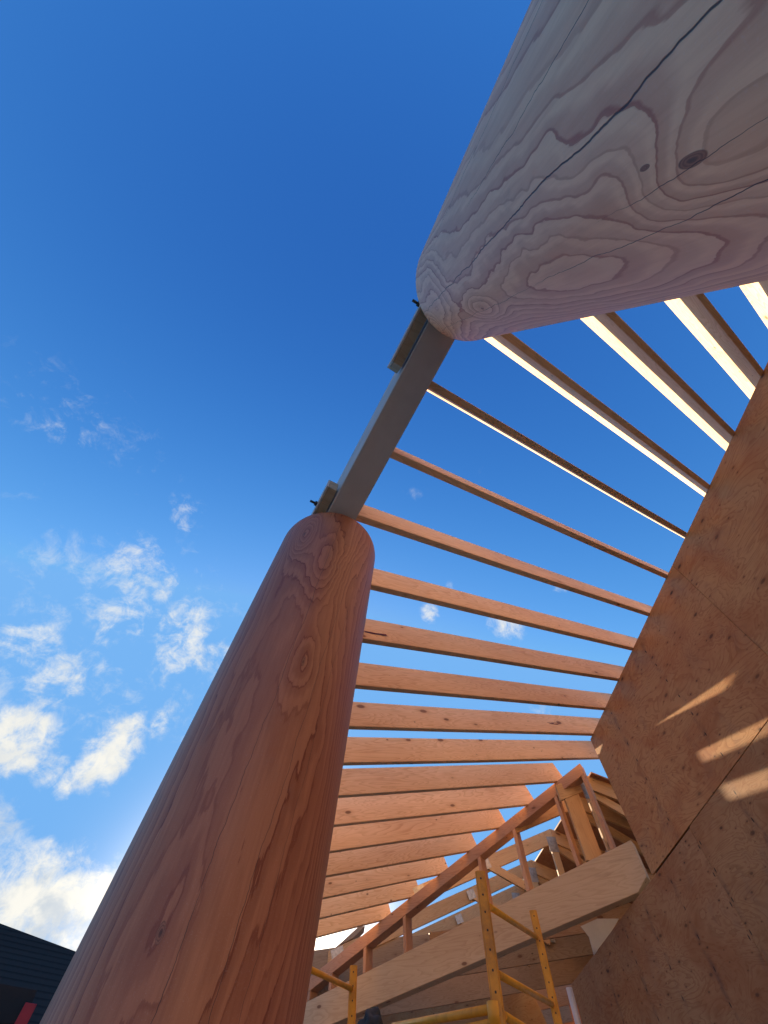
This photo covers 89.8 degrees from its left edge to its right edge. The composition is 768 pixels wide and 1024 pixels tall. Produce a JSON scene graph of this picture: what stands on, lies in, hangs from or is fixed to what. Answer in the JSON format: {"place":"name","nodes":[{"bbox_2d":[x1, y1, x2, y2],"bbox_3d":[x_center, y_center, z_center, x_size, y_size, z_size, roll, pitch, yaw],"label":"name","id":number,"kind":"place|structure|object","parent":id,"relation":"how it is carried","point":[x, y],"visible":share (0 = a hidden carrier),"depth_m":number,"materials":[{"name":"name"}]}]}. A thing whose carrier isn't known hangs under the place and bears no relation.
{"place":"outdoors","nodes":[
{"label":"outdoors","id":0,"kind":"place"},
{"bbox_2d":[0,983,36,1023],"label":"building","id":1,"kind":"structure","parent":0,"point":[17,1006],"depth_m":3.53,"materials":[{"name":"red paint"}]},
{"bbox_2d":[0,923,75,1023],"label":"house","id":2,"kind":"structure","parent":0,"point":[40,965],"depth_m":5.89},
{"bbox_2d":[0,0,767,950],"label":"sky","id":3,"kind":"structure","parent":0,"point":[218,218],"materials":[{"name":"blue"}]},
{"label":"ground","id":4,"kind":"structure","parent":0,"visible":0},
{"bbox_2d":[336,926,546,1023],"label":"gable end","id":5,"kind":"structure","parent":4,"relation":"on","point":[524,1008],"depth_m":6.13,"materials":[{"name":"brown wood"}]},
{"bbox_2d":[563,1005,581,1023],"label":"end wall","id":6,"kind":"structure","parent":4,"relation":"on","point":[573,1022],"depth_m":8.10,"materials":[{"name":"brown wood"}]},
{"bbox_2d":[535,984,576,1009],"bbox_3d":[-0.406,8.675,6.550,8.977,0.397,0.038,1,-61,-8],"label":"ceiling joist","id":7,"kind":"object","parent":6,"relation":"on","point":[562,996],"depth_m":6.96,"materials":[{"name":"brown wood"}]},
{"bbox_2d":[541,1005,572,1023],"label":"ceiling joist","id":8,"kind":"object","parent":6,"relation":"on","point":[565,1013],"visible":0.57,"depth_m":7.93,"materials":[{"name":"brown wood"}]},
{"bbox_2d":[572,362,767,1023],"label":"plywood wall","id":9,"kind":"structure","parent":4,"relation":"on","point":[679,739],"depth_m":3.05,"materials":[{"name":"wood"}]},
{"bbox_2d":[303,840,649,1023],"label":"header beam","id":10,"kind":"structure","parent":9,"relation":"on","point":[616,877],"depth_m":4.06,"materials":[{"name":"brown wood"}]},
{"bbox_2d":[307,763,615,1001],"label":"stud wall","id":11,"kind":"structure","parent":10,"relation":"on","point":[403,914],"depth_m":4.65,"materials":[{"name":"brown wood"}]},
{"bbox_2d":[322,857,447,899],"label":"rafter","id":12,"kind":"object","parent":11,"relation":"on","point":[346,884],"visible":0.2,"depth_m":4.39,"materials":[{"name":"brown wood"}]},
{"bbox_2d":[326,833,476,877],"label":"rafter","id":13,"kind":"object","parent":11,"relation":"on","point":[354,861],"visible":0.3,"depth_m":4.29,"materials":[{"name":"brown wood"}]},
{"bbox_2d":[329,809,504,853],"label":"rafter","id":14,"kind":"object","parent":11,"relation":"on","point":[353,837],"visible":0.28,"depth_m":4.18,"materials":[{"name":"brown wood"}]},
{"bbox_2d":[334,785,533,826],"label":"rafter","id":15,"kind":"object","parent":11,"relation":"on","point":[366,809],"visible":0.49,"depth_m":4.06,"materials":[{"name":"brown wood"}]},
{"bbox_2d":[338,763,561,797],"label":"rafter","id":16,"kind":"object","parent":11,"relation":"on","point":[358,782],"visible":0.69,"depth_m":3.93,"materials":[{"name":"brown wood"}]},
{"bbox_2d":[310,934,593,996],"bbox_3d":[1.549,5.846,5.186,5.551,0.397,0.038,1,-61,-8],"label":"ceiling joist","id":17,"kind":"object","parent":11,"relation":"attached to","point":[568,947],"visible":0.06,"depth_m":5.10,"materials":[{"name":"brown wood"}]},
{"bbox_2d":[580,919,617,954],"bbox_3d":[2.430,4.632,4.244,0.488,0.220,0.011,-4,-59,-16],"label":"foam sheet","id":18,"kind":"object","parent":9,"relation":"attached to","point":[597,931],"visible":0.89,"depth_m":4.25,"materials":[{"name":"white plastic"}]},
{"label":"porch slab","id":19,"kind":"structure","parent":4,"relation":"on","visible":0},
{"bbox_2d":[39,512,374,1023],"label":"log column","id":20,"kind":"structure","parent":19,"relation":"on","point":[208,910],"depth_m":0.88,"materials":[{"name":"brown wood"}]},
{"bbox_2d":[326,319,454,519],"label":"roof beam","id":21,"kind":"structure","parent":20,"relation":"on","point":[403,396],"depth_m":2.02,"materials":[{"name":"brown wood"}]},
{"bbox_2d":[310,480,337,514],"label":"beam block","id":22,"kind":"structure","parent":21,"relation":"attached to","point":[322,504],"depth_m":2.13,"materials":[{"name":"brown wood"}]},
{"bbox_2d":[316,904,390,937],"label":"rafter","id":23,"kind":"object","parent":21,"relation":"on","point":[344,922],"visible":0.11,"depth_m":4.59,"materials":[{"name":"brown wood"}]},
{"bbox_2d":[319,880,417,919],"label":"rafter","id":24,"kind":"object","parent":21,"relation":"on","point":[345,904],"visible":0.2,"depth_m":4.49,"materials":[{"name":"brown wood"}]},
{"bbox_2d":[387,299,426,372],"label":"beam block","id":25,"kind":"structure","parent":21,"relation":"attached to","point":[408,340],"depth_m":1.91,"materials":[{"name":"brown wood"}]},
{"bbox_2d":[343,737,598,765],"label":"rafter","id":26,"kind":"object","parent":21,"relation":"on","point":[374,751],"visible":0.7,"depth_m":3.81,"materials":[{"name":"brown wood"}]},
{"bbox_2d":[349,702,599,735],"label":"rafter","id":27,"kind":"object","parent":21,"relation":"on","point":[378,716],"visible":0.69,"depth_m":3.59,"materials":[{"name":"brown wood"}]},
{"bbox_2d":[355,662,610,709],"bbox_3d":[1.073,1.672,3.617,4.523,0.232,0.046,19,-73,-28],"label":"rafter","id":28,"kind":"object","parent":21,"relation":"on","point":[375,677],"visible":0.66,"depth_m":3.40,"materials":[{"name":"brown wood"}]},
{"bbox_2d":[362,619,623,680],"bbox_3d":[1.189,1.299,3.479,4.325,0.237,0.048,19,-73,-28],"label":"rafter","id":29,"kind":"object","parent":21,"relation":"on","point":[381,633],"visible":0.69,"depth_m":3.22,"materials":[{"name":"brown wood"}]},
{"bbox_2d":[355,505,651,615],"bbox_3d":[1.423,0.557,3.198,3.930,0.237,0.046,19,-73,-28],"label":"rafter","id":30,"kind":"object","parent":21,"relation":"on","point":[377,518],"visible":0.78,"depth_m":2.75,"materials":[{"name":"brown wood"}]},
{"bbox_2d":[370,568,637,650],"bbox_3d":[1.307,0.929,3.336,4.127,0.234,0.045,19,-73,-28],"label":"rafter","id":31,"kind":"object","parent":21,"relation":"on","point":[403,586],"visible":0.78,"depth_m":3.01,"materials":[{"name":"brown wood"}]},
{"bbox_2d":[390,447,668,578],"bbox_3d":[1.541,0.186,3.056,3.732,0.232,0.044,19,-73,-28],"label":"rafter","id":32,"kind":"object","parent":21,"relation":"on","point":[414,462],"visible":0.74,"depth_m":2.59,"materials":[{"name":"brown wood"}]},
{"bbox_2d":[427,381,686,537],"bbox_3d":[1.658,-0.186,2.916,3.534,0.235,0.048,19,-73,-28],"label":"rafter","id":33,"kind":"object","parent":21,"relation":"on","point":[451,398],"visible":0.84,"depth_m":2.46,"materials":[{"name":"brown wood"}]},
{"bbox_2d":[485,333,709,495],"bbox_3d":[1.776,-0.556,2.773,3.337,0.232,0.045,19,-73,-28],"label":"rafter","id":34,"kind":"object","parent":21,"relation":"on","point":[520,352],"visible":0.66,"depth_m":2.47,"materials":[{"name":"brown wood"}]},
{"bbox_2d":[581,312,734,450],"bbox_3d":[1.893,-0.927,2.633,3.139,0.230,0.043,19,-73,-28],"label":"rafter","id":35,"kind":"object","parent":21,"relation":"on","point":[620,336],"visible":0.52,"depth_m":2.57,"materials":[{"name":"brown wood"}]},
{"bbox_2d":[664,293,763,398],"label":"rafter","id":36,"kind":"object","parent":21,"relation":"on","point":[699,316],"visible":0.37,"depth_m":2.62,"materials":[{"name":"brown wood"}]},
{"bbox_2d":[739,280,767,327],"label":"rafter","id":37,"kind":"object","parent":21,"relation":"on","point":[756,293],"visible":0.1,"depth_m":2.69,"materials":[{"name":"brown wood"}]},
{"bbox_2d":[311,870,562,1023],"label":"scaffold frame","id":38,"kind":"object","parent":19,"relation":"on","point":[493,1010],"visible":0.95,"depth_m":1.58,"materials":[{"name":"yellow metal"}]},
{"bbox_2d":[357,1007,382,1023],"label":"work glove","id":39,"kind":"object","parent":38,"relation":"on","point":[372,1016],"visible":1,"depth_m":1.81,"materials":[{"name":"fabric"}]},
{"bbox_2d":[566,987,581,1023],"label":"pipe","id":40,"kind":"object","parent":19,"relation":"on","point":[574,1008],"visible":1,"depth_m":3.76,"materials":[{"name":"white plastic"}]},
{"bbox_2d":[416,0,767,340],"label":"log column","id":41,"kind":"structure","parent":19,"relation":"on","point":[615,158],"depth_m":0.29,"materials":[{"name":"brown wood"}]},
{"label":"interior wall","id":42,"kind":"object","parent":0,"visible":0},
{"bbox_2d":[412,886,530,967],"bbox_3d":[1.949,6.581,5.948,5.710,1.232,0.115,4,-61,-2],"label":"roof truss","id":43,"kind":"object","parent":42,"relation":"on","point":[459,918],"visible":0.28,"depth_m":6.11,"materials":[{"name":"brown wood"}]},
{"bbox_2d":[523,772,649,903],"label":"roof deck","id":44,"kind":"structure","parent":43,"relation":"on","point":[544,857],"depth_m":5.30,"materials":[{"name":"brown wood"}]},
{"bbox_2d":[356,955,592,1019],"bbox_3d":[0.526,7.216,5.836,7.365,0.397,0.038,1,-61,-8],"label":"ceiling joist","id":45,"kind":"object","parent":44,"relation":"attached to","point":[464,988],"visible":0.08,"depth_m":5.90,"materials":[{"name":"brown wood"}]},
{"bbox_2d":[327,860,630,962],"bbox_3d":[2.078,5.707,5.477,5.610,1.197,0.115,4,-61,-2],"label":"roof truss","id":46,"kind":"object","parent":42,"relation":"on","point":[541,874],"visible":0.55,"depth_m":5.52,"materials":[{"name":"brown wood"}]},
{"bbox_2d":[412,829,651,940],"bbox_3d":[2.633,4.864,4.961,4.658,1.264,0.115,4,-61,-2],"label":"roof truss","id":47,"kind":"object","parent":42,"relation":"on","point":[556,842],"visible":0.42,"depth_m":5.12,"materials":[{"name":"brown wood"}]},
{"bbox_2d":[516,797,655,900],"bbox_3d":[3.304,4.034,4.573,3.466,1.115,0.079,4,-61,-2],"label":"roof truss","id":48,"kind":"object","parent":42,"relation":"on","point":[611,816],"visible":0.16,"depth_m":4.78,"materials":[{"name":"brown wood"}]},
{"bbox_2d":[555,776,625,861],"bbox_3d":[3.568,3.636,4.382,3.010,1.056,0.079,4,-61,-2],"label":"roof truss","id":49,"kind":"object","parent":42,"relation":"on","point":[603,793],"visible":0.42,"depth_m":4.48,"materials":[{"name":"brown wood"}]}
]}

